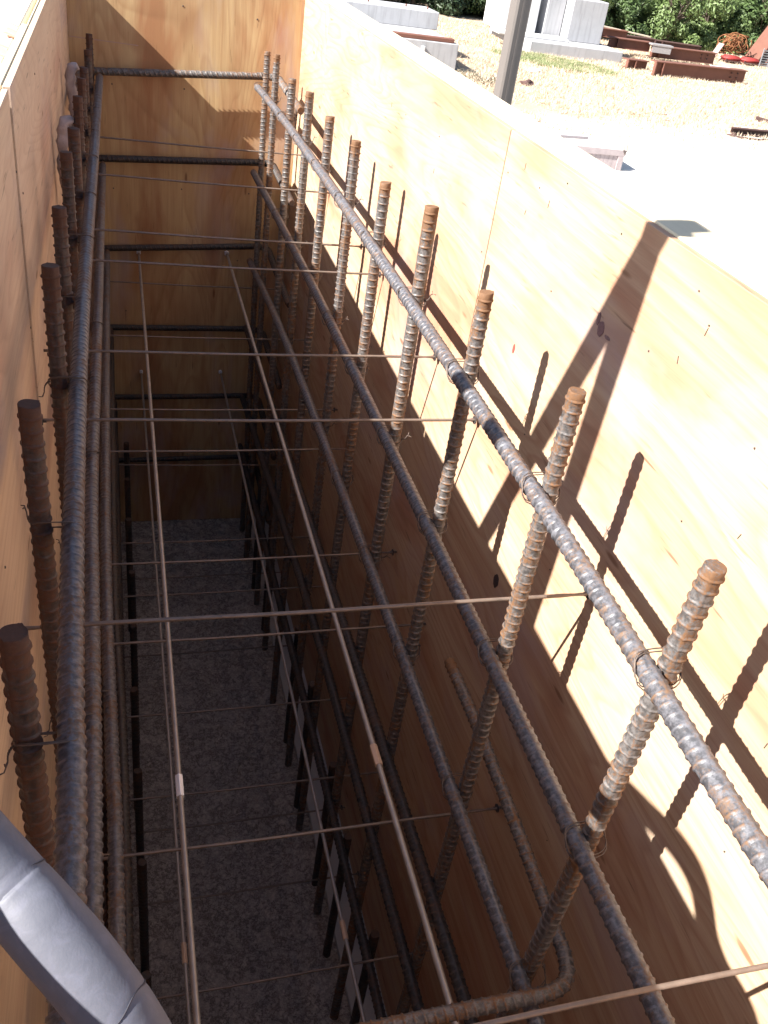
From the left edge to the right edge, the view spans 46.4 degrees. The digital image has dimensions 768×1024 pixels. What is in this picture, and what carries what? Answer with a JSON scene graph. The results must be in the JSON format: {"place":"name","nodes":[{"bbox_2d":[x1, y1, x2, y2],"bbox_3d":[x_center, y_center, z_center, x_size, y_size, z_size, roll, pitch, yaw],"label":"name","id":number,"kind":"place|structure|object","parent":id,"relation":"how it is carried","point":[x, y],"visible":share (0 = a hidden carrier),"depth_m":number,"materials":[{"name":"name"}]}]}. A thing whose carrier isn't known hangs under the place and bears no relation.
{"place":"outdoors","nodes":[
{"label":"outdoors","id":0,"kind":"place"},
{"bbox_2d":[121,516,386,1023],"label":"concrete footing","id":1,"kind":"object","parent":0,"point":[252,935],"visible":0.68,"depth_m":4.59,"materials":[{"name":"concrete"}]},
{"bbox_2d":[0,623,54,867],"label":"upright bar","id":2,"kind":"object","parent":1,"relation":"on","point":[18,676],"visible":0.47,"depth_m":1.11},
{"bbox_2d":[0,731,78,774],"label":"tie wire","id":3,"kind":"object","parent":2,"relation":"attached to","point":[35,744],"visible":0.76,"depth_m":1.11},
{"bbox_2d":[0,0,69,1023],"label":"formwork wall","id":4,"kind":"structure","parent":1,"relation":"on","point":[34,106],"depth_m":2.14,"materials":[{"name":"brown wood"}]},
{"bbox_2d":[0,22,19,57],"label":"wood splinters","id":5,"kind":"object","parent":4,"relation":"on","point":[11,33],"visible":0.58,"depth_m":2.49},
{"bbox_2d":[0,0,37,66],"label":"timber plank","id":6,"kind":"object","parent":4,"relation":"on","point":[18,12],"visible":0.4,"depth_m":2.83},
{"bbox_2d":[55,115,73,189],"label":"crusted bar","id":7,"kind":"object","parent":4,"relation":"attached to","point":[63,125],"visible":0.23,"depth_m":3.23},
{"bbox_2d":[66,62,78,121],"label":"crusted bar","id":8,"kind":"object","parent":4,"relation":"attached to","point":[73,67],"visible":0.34,"depth_m":3.94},
{"bbox_2d":[0,810,171,1023],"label":"vibrator hose","id":9,"kind":"object","parent":4,"relation":"attached to","point":[63,949],"visible":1,"depth_m":0.59,"materials":[{"name":"grey rubber"}]},
{"bbox_2d":[75,67,303,114],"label":"hairpin bar","id":10,"kind":"object","parent":4,"relation":"attached to","point":[283,85],"visible":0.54,"depth_m":4.78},
{"bbox_2d":[110,324,281,389],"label":"hairpin bar","id":11,"kind":"object","parent":4,"relation":"attached to","point":[267,348],"visible":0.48,"depth_m":5.60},
{"bbox_2d":[115,393,276,459],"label":"hairpin bar","id":12,"kind":"object","parent":4,"relation":"attached to","point":[273,454],"visible":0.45,"depth_m":5.87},
{"bbox_2d":[99,155,294,206],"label":"hairpin bar","id":13,"kind":"object","parent":4,"relation":"attached to","point":[185,160],"visible":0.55,"depth_m":5.03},
{"bbox_2d":[104,243,289,307],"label":"hairpin bar","id":14,"kind":"object","parent":4,"relation":"attached to","point":[232,246],"visible":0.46,"depth_m":5.31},
{"bbox_2d":[119,464,286,465],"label":"form tie","id":15,"kind":"object","parent":4,"relation":"attached to","point":[198,465],"visible":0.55,"depth_m":5.42,"materials":[{"name":"metal"}]},
{"bbox_2d":[124,645,286,657],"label":"form tie","id":16,"kind":"object","parent":4,"relation":"attached to","point":[206,651],"visible":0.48,"depth_m":5.24,"materials":[{"name":"metal"}]},
{"bbox_2d":[98,173,329,193],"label":"form tie","id":17,"kind":"object","parent":4,"relation":"attached to","point":[205,183],"visible":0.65,"depth_m":4.22,"materials":[{"name":"metal"}]},
{"bbox_2d":[94,228,364,249],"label":"form tie","id":18,"kind":"object","parent":4,"relation":"attached to","point":[360,246],"visible":0.77,"depth_m":3.62,"materials":[{"name":"metal"}]},
{"bbox_2d":[133,871,358,906],"bbox_3d":[-0.692,1.707,4.021,1.220,0.026,0.025,-2,36,-16],"label":"form tie","id":19,"kind":"object","parent":4,"relation":"attached to","point":[231,892],"visible":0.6,"depth_m":4.03,"materials":[{"name":"metal"}]},
{"bbox_2d":[17,399,59,762],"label":"upright bar","id":20,"kind":"object","parent":1,"relation":"on","point":[32,441],"visible":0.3,"depth_m":1.48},
{"bbox_2d":[20,505,80,527],"bbox_3d":[-0.557,0.021,1.498,0.105,0.047,0.053,4,34,-8],"label":"tie wire","id":21,"kind":"object","parent":20,"relation":"attached to","point":[24,507],"visible":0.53,"depth_m":1.49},
{"bbox_2d":[45,73,102,1023],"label":"long bar","id":22,"kind":"object","parent":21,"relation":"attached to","point":[70,852],"visible":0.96,"depth_m":1.33,"materials":[{"name":"metal"}]},
{"bbox_2d":[40,262,107,929],"bbox_3d":[-0.866,0.837,2.656,0.040,3.233,0.040,-14,41,-30],"label":"upright bar","id":23,"kind":"object","parent":1,"relation":"on","point":[52,298],"visible":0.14,"depth_m":1.85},
{"bbox_2d":[83,161,105,924],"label":"long bar","id":24,"kind":"object","parent":23,"relation":"attached to","point":[92,687],"visible":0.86,"depth_m":2.00,"materials":[{"name":"metal"}]},
{"bbox_2d":[51,205,108,926],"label":"upright bar","id":25,"kind":"object","parent":1,"relation":"on","point":[60,235],"visible":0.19,"depth_m":2.23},
{"bbox_2d":[59,151,106,796],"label":"upright bar","id":26,"kind":"object","parent":1,"relation":"on","point":[66,160],"visible":0.15,"depth_m":2.56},
{"bbox_2d":[67,126,101,648],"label":"upright bar","id":27,"kind":"object","parent":1,"relation":"on","point":[74,142],"visible":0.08,"depth_m":2.91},
{"bbox_2d":[72,95,99,500],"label":"upright bar","id":28,"kind":"object","parent":1,"relation":"on","point":[77,109],"visible":0.05,"depth_m":3.25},
{"bbox_2d":[79,66,95,265],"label":"upright bar","id":29,"kind":"object","parent":1,"relation":"on","point":[84,72],"visible":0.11,"depth_m":3.96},
{"bbox_2d":[76,77,100,440],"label":"upright bar","id":30,"kind":"object","parent":1,"relation":"on","point":[81,86],"visible":0.06,"depth_m":3.60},
{"bbox_2d":[84,49,97,234],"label":"upright bar","id":31,"kind":"object","parent":1,"relation":"on","point":[87,58],"visible":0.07,"depth_m":4.34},
{"bbox_2d":[85,33,98,185],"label":"upright bar","id":32,"kind":"object","parent":1,"relation":"on","point":[89,41],"visible":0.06,"depth_m":4.54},
{"bbox_2d":[100,249,126,952],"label":"long bar","id":33,"kind":"object","parent":32,"relation":"attached to","point":[115,894],"visible":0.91,"depth_m":2.45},
{"bbox_2d":[115,400,126,714],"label":"long bar","id":34,"kind":"object","parent":32,"relation":"attached to","point":[119,544],"visible":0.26,"depth_m":4.54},
{"bbox_2d":[110,327,134,963],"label":"long bar","id":35,"kind":"object","parent":32,"relation":"attached to","point":[123,756],"visible":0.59,"depth_m":3.05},
{"bbox_2d":[119,454,270,523],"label":"hairpin bar","id":36,"kind":"object","parent":32,"relation":"attached to","point":[197,458],"visible":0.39,"depth_m":6.14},
{"bbox_2d":[124,477,130,517],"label":"dowel bar","id":37,"kind":"object","parent":1,"relation":"on","point":[127,488],"visible":0.25,"depth_m":5.47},
{"bbox_2d":[125,517,132,631],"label":"dowel bar","id":38,"kind":"object","parent":1,"relation":"on","point":[128,536],"visible":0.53,"depth_m":5.17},
{"bbox_2d":[128,569,137,651],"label":"dowel bar","id":39,"kind":"object","parent":1,"relation":"on","point":[132,591],"visible":0.45,"depth_m":4.75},
{"bbox_2d":[129,624,139,743],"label":"dowel bar","id":40,"kind":"object","parent":1,"relation":"on","point":[134,657],"visible":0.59,"depth_m":4.48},
{"bbox_2d":[130,687,139,810],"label":"dowel bar","id":41,"kind":"object","parent":1,"relation":"on","point":[135,727],"visible":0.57,"depth_m":4.17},
{"bbox_2d":[134,768,144,890],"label":"dowel bar","id":42,"kind":"object","parent":1,"relation":"on","point":[138,804],"visible":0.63,"depth_m":3.80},
{"bbox_2d":[137,858,149,973],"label":"dowel bar","id":43,"kind":"object","parent":1,"relation":"on","point":[143,909],"visible":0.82,"depth_m":3.51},
{"bbox_2d":[66,0,304,521],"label":"formwork wall","id":44,"kind":"structure","parent":1,"relation":"on","point":[226,35],"depth_m":5.28,"materials":[{"name":"brown wood"}]},
{"bbox_2d":[140,370,191,1023],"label":"steel rod","id":45,"kind":"object","parent":44,"relation":"attached to","point":[184,964],"visible":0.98,"depth_m":3.28,"materials":[{"name":"metal"}]},
{"bbox_2d":[137,251,200,1023],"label":"steel rod","id":46,"kind":"object","parent":44,"relation":"attached to","point":[188,910],"visible":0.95,"depth_m":2.40,"materials":[{"name":"metal"}]},
{"bbox_2d":[219,370,365,1021],"bbox_3d":[-0.390,0.718,3.692,0.023,0.024,5.737,-2,36,-16],"label":"steel rod","id":47,"kind":"object","parent":44,"relation":"attached to","point":[349,955],"visible":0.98,"depth_m":3.38,"materials":[{"name":"metal"}]},
{"bbox_2d":[224,250,458,1023],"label":"steel rod","id":48,"kind":"object","parent":44,"relation":"attached to","point":[376,756],"visible":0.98,"depth_m":2.52,"materials":[{"name":"metal"}]},
{"bbox_2d":[240,51,270,531],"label":"upright bar","id":49,"kind":"object","parent":1,"relation":"on","point":[263,134],"visible":0.81,"depth_m":5.36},
{"bbox_2d":[251,477,261,588],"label":"dowel bar","id":50,"kind":"object","parent":1,"relation":"on","point":[255,541],"visible":0.42,"depth_m":5.80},
{"bbox_2d":[243,54,280,560],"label":"upright bar","id":51,"kind":"object","parent":1,"relation":"on","point":[271,146],"visible":0.77,"depth_m":5.06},
{"bbox_2d":[254,78,295,605],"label":"upright bar","id":52,"kind":"object","parent":1,"relation":"on","point":[283,205],"visible":0.73,"depth_m":4.69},
{"bbox_2d":[262,91,313,650],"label":"upright bar","id":53,"kind":"object","parent":1,"relation":"on","point":[306,136],"visible":0.77,"depth_m":4.33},
{"bbox_2d":[283,625,299,743],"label":"dowel bar","id":54,"kind":"object","parent":1,"relation":"on","point":[297,627],"visible":0.38,"depth_m":4.79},
{"bbox_2d":[270,116,334,703],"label":"upright bar","id":55,"kind":"object","parent":1,"relation":"on","point":[321,200],"visible":0.8,"depth_m":3.97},
{"bbox_2d":[294,681,314,808],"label":"dowel bar","id":56,"kind":"object","parent":1,"relation":"on","point":[301,757],"visible":0.52,"depth_m":4.42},
{"bbox_2d":[285,140,361,766],"bbox_3d":[-0.307,0.055,3.962,0.039,3.233,0.041,13,34,6],"label":"upright bar","id":57,"kind":"object","parent":1,"relation":"on","point":[352,179],"visible":0.73,"depth_m":3.59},
{"bbox_2d":[255,83,767,888],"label":"long bar","id":58,"kind":"object","parent":57,"relation":"attached to","point":[749,835],"visible":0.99,"depth_m":1.52,"materials":[{"name":"metal"}]},
{"bbox_2d":[311,761,336,885],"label":"dowel bar","id":59,"kind":"object","parent":1,"relation":"on","point":[324,816],"visible":0.5,"depth_m":4.08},
{"bbox_2d":[323,833,351,957],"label":"dowel bar","id":60,"kind":"object","parent":1,"relation":"on","point":[339,881],"visible":0.7,"depth_m":3.81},
{"bbox_2d":[295,181,390,830],"bbox_3d":[-0.214,0.310,3.647,0.040,3.233,0.039,-8,38,-23],"label":"upright bar","id":61,"kind":"object","parent":1,"relation":"on","point":[374,269],"visible":0.79,"depth_m":3.24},
{"bbox_2d":[350,929,378,1023],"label":"dowel bar","id":62,"kind":"object","parent":1,"relation":"on","point":[363,981],"visible":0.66,"depth_m":3.40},
{"bbox_2d":[313,205,438,914],"bbox_3d":[-0.092,0.525,3.241,0.043,3.233,0.041,16,34,10],"label":"upright bar","id":63,"kind":"object","parent":1,"relation":"on","point":[427,235],"visible":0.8,"depth_m":2.81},
{"bbox_2d":[330,289,493,1019],"bbox_3d":[0.009,0.828,2.912,0.041,3.233,0.040,-7,37,-23],"label":"upright bar","id":64,"kind":"object","parent":1,"relation":"on","point":[485,300],"visible":0.73,"depth_m":2.46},
{"bbox_2d":[395,386,585,1014],"bbox_3d":[0.137,1.104,2.523,0.040,3.233,0.041,-23,45,-38],"label":"upright bar","id":65,"kind":"object","parent":1,"relation":"on","point":[572,407],"visible":0.82,"depth_m":1.94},
{"bbox_2d":[267,0,767,1023],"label":"formwork wall","id":66,"kind":"structure","parent":1,"relation":"on","point":[637,312],"depth_m":2.22,"materials":[{"name":"brown wood"}]},
{"bbox_2d":[100,136,300,155],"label":"form tie","id":67,"kind":"object","parent":66,"relation":"attached to","point":[192,145],"visible":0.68,"depth_m":4.76,"materials":[{"name":"metal"}]},
{"bbox_2d":[110,335,303,340],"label":"form tie","id":68,"kind":"object","parent":66,"relation":"attached to","point":[200,337],"visible":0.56,"depth_m":4.83,"materials":[{"name":"metal"}]},
{"bbox_2d":[121,536,308,543],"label":"form tie","id":69,"kind":"object","parent":66,"relation":"attached to","point":[211,540],"visible":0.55,"depth_m":4.82,"materials":[{"name":"metal"}]},
{"bbox_2d":[100,407,337,412],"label":"form tie","id":70,"kind":"object","parent":66,"relation":"attached to","point":[333,409],"visible":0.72,"depth_m":4.21,"materials":[{"name":"metal"}]},
{"bbox_2d":[99,448,344,452],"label":"form tie","id":71,"kind":"object","parent":66,"relation":"attached to","point":[120,451],"visible":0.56,"depth_m":3.91,"materials":[{"name":"metal"}]},
{"bbox_2d":[123,586,322,597],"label":"form tie","id":72,"kind":"object","parent":66,"relation":"attached to","point":[218,592],"visible":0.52,"depth_m":4.49,"materials":[{"name":"metal"}]},
{"bbox_2d":[102,696,361,720],"bbox_3d":[-0.675,0.850,3.869,1.220,0.027,0.025,-2,36,-16],"label":"form tie","id":73,"kind":"object","parent":66,"relation":"attached to","point":[212,710],"visible":0.56,"depth_m":3.87,"materials":[{"name":"metal"}]},
{"bbox_2d":[131,805,344,834],"bbox_3d":[-0.781,1.494,4.310,1.220,0.026,0.025,-2,36,-16],"label":"form tie","id":74,"kind":"object","parent":66,"relation":"attached to","point":[341,807],"visible":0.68,"depth_m":4.33,"materials":[{"name":"metal"}]},
{"bbox_2d":[93,259,383,277],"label":"form tie","id":75,"kind":"object","parent":66,"relation":"attached to","point":[222,267],"visible":0.77,"depth_m":3.36,"materials":[{"name":"metal"}]},
{"bbox_2d":[43,349,436,360],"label":"form tie","id":76,"kind":"object","parent":66,"relation":"attached to","point":[433,357],"visible":0.8,"depth_m":2.77,"materials":[{"name":"metal"}]},
{"bbox_2d":[99,549,396,565],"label":"form tie","id":77,"kind":"object","parent":66,"relation":"attached to","point":[392,551],"visible":0.7,"depth_m":3.31,"materials":[{"name":"metal"}]},
{"bbox_2d":[130,772,377,800],"bbox_3d":[-0.574,1.091,3.541,1.220,0.027,0.025,-2,36,-16],"label":"form tie","id":78,"kind":"object","parent":66,"relation":"attached to","point":[231,789],"visible":0.56,"depth_m":3.54,"materials":[{"name":"metal"}]},
{"bbox_2d":[42,416,477,424],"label":"form tie","id":79,"kind":"object","parent":66,"relation":"attached to","point":[473,420],"visible":0.81,"depth_m":2.45,"materials":[{"name":"metal"}]},
{"bbox_2d":[101,623,425,644],"bbox_3d":[-0.439,0.412,2.994,1.220,0.026,0.025,-2,36,-16],"label":"form tie","id":80,"kind":"object","parent":66,"relation":"attached to","point":[245,636],"visible":0.62,"depth_m":2.99,"materials":[{"name":"metal"}]},
{"bbox_2d":[156,945,440,999],"bbox_3d":[-0.387,1.533,2.938,1.220,0.025,0.025,-2,36,-16],"label":"form tie","id":81,"kind":"object","parent":66,"relation":"attached to","point":[280,977],"visible":0.6,"depth_m":2.95,"materials":[{"name":"metal"}]},
{"bbox_2d":[103,804,501,860],"bbox_3d":[-0.249,0.859,2.384,1.220,0.025,0.025,-2,36,-16],"label":"form tie","id":82,"kind":"object","parent":66,"relation":"attached to","point":[496,808],"visible":0.79,"depth_m":2.39,"materials":[{"name":"metal"}]},
{"bbox_2d":[25,592,588,629],"bbox_3d":[-0.114,0.201,1.839,1.220,0.027,0.025,-2,36,-16],"label":"form tie","id":83,"kind":"object","parent":66,"relation":"attached to","point":[244,615],"visible":0.7,"depth_m":1.82,"materials":[{"name":"metal"}]},
{"bbox_2d":[473,962,767,1023],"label":"form tie","id":84,"kind":"object","parent":66,"relation":"attached to","point":[617,995],"visible":1,"depth_m":1.25,"materials":[{"name":"metal"}]},
{"bbox_2d":[495,559,726,1023],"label":"upright bar","id":85,"kind":"object","parent":1,"relation":"on","point":[708,581],"visible":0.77,"depth_m":1.48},
{"bbox_2d":[238,443,386,1018],"bbox_3d":[-0.299,1.082,3.906,0.039,0.216,5.613,-2,36,-16],"label":"long bar","id":86,"kind":"object","parent":85,"relation":"attached to","point":[374,986],"visible":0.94,"depth_m":3.73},
{"bbox_2d":[240,395,424,1010],"bbox_3d":[-0.244,0.747,3.679,0.039,0.292,5.614,-2,36,-16],"label":"long bar","id":87,"kind":"object","parent":85,"relation":"attached to","point":[410,980],"visible":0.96,"depth_m":3.25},
{"bbox_2d":[243,325,478,1023],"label":"long bar","id":88,"kind":"object","parent":85,"relation":"attached to","point":[453,966],"visible":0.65,"depth_m":2.72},
{"bbox_2d":[247,258,544,1023],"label":"long bar","id":89,"kind":"object","parent":85,"relation":"attached to","point":[501,928],"visible":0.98,"depth_m":2.42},
{"bbox_2d":[357,657,575,1023],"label":"hairpin bar","id":90,"kind":"object","parent":89,"relation":"on","point":[559,986],"visible":0.9,"depth_m":1.87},
{"bbox_2d":[250,169,674,1023],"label":"long bar","id":91,"kind":"object","parent":85,"relation":"attached to","point":[656,1009],"visible":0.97,"depth_m":1.84,"materials":[{"name":"metal"}]},
{"bbox_2d":[633,647,681,690],"bbox_3d":[0.429,0.239,1.375,0.106,0.048,0.052,-9,38,-25],"label":"tie wire","id":92,"kind":"object","parent":85,"relation":"attached to","point":[634,663],"visible":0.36,"depth_m":1.37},
{"bbox_2d":[489,48,617,76],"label":"green grass","id":93,"kind":"structure","parent":0,"point":[533,56],"depth_m":25.51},
{"bbox_2d":[380,0,767,264],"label":"ground","id":94,"kind":"structure","parent":0,"point":[720,191],"depth_m":16.94,"materials":[{"name":"soil"}]},
{"bbox_2d":[343,0,458,69],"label":"concrete abutment","id":95,"kind":"object","parent":94,"relation":"on","point":[416,25],"visible":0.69,"depth_m":22.62,"materials":[{"name":"grey concrete"}]},
{"bbox_2d":[398,0,468,15],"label":"bush","id":96,"kind":"object","parent":94,"relation":"on","point":[414,2],"visible":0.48,"depth_m":33.10,"materials":[{"name":"green plant"}]},
{"bbox_2d":[433,0,486,16],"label":"bush","id":97,"kind":"object","parent":94,"relation":"on","point":[454,10],"visible":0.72,"depth_m":32.73,"materials":[{"name":"green plant"}]},
{"bbox_2d":[493,0,531,104],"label":"steel pole","id":98,"kind":"object","parent":94,"relation":"on","point":[513,43],"visible":0.15,"depth_m":5.71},
{"bbox_2d":[483,0,622,63],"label":"concrete pier","id":99,"kind":"structure","parent":94,"relation":"on","point":[569,28],"depth_m":27.80,"materials":[{"name":"grey concrete"}]},
{"bbox_2d":[575,133,627,170],"bbox_3d":[3.088,-6.123,15.269,1.628,0.758,1.237,-1,35,-14],"label":"timber crate","id":100,"kind":"object","parent":94,"relation":"on","point":[607,152],"visible":0.29,"depth_m":14.90,"materials":[{"name":"wood"}]},
{"bbox_2d":[606,35,651,51],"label":"steel beam","id":101,"kind":"structure","parent":94,"relation":"on","point":[628,43],"depth_m":29.67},
{"bbox_2d":[606,0,653,36],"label":"bush","id":102,"kind":"object","parent":94,"relation":"on","point":[625,13],"visible":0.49,"depth_m":33.62,"materials":[{"name":"green plant"}]},
{"bbox_2d":[621,57,648,69],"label":"steel beam","id":103,"kind":"structure","parent":94,"relation":"on","point":[637,63],"depth_m":26.86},
{"bbox_2d":[633,0,707,45],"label":"bush","id":104,"kind":"object","parent":94,"relation":"on","point":[665,19],"visible":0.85,"depth_m":34.11,"materials":[{"name":"green plant"}]},
{"bbox_2d":[646,45,716,63],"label":"steel beam","id":105,"kind":"structure","parent":94,"relation":"on","point":[692,55],"depth_m":30.28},
{"bbox_2d":[647,59,747,83],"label":"steel beam","id":106,"kind":"structure","parent":94,"relation":"on","point":[697,71],"depth_m":26.94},
{"bbox_2d":[672,0,751,53],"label":"bush","id":107,"kind":"object","parent":94,"relation":"on","point":[710,31],"visible":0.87,"depth_m":35.22,"materials":[{"name":"green plant"}]},
{"bbox_2d":[716,32,751,54],"bbox_3d":[12.943,-17.387,33.249,1.233,0.742,1.078,-2,36,-16],"label":"chain coil","id":108,"kind":"object","parent":94,"relation":"on","point":[735,42],"visible":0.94,"depth_m":33.08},
{"bbox_2d":[721,0,767,54],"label":"bush","id":109,"kind":"object","parent":94,"relation":"on","point":[749,9],"visible":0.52,"depth_m":35.78,"materials":[{"name":"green plant"}]},
{"bbox_2d":[730,127,767,137],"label":"steel channel","id":110,"kind":"object","parent":94,"relation":"on","point":[745,131],"visible":0.9,"depth_m":19.73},
{"bbox_2d":[744,26,767,64],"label":"steel hopper","id":111,"kind":"object","parent":94,"relation":"on","point":[760,44],"visible":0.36,"depth_m":33.36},
{"bbox_2d":[433,17,767,153],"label":"dry grass","id":112,"kind":"structure","parent":0,"point":[629,80],"depth_m":22.50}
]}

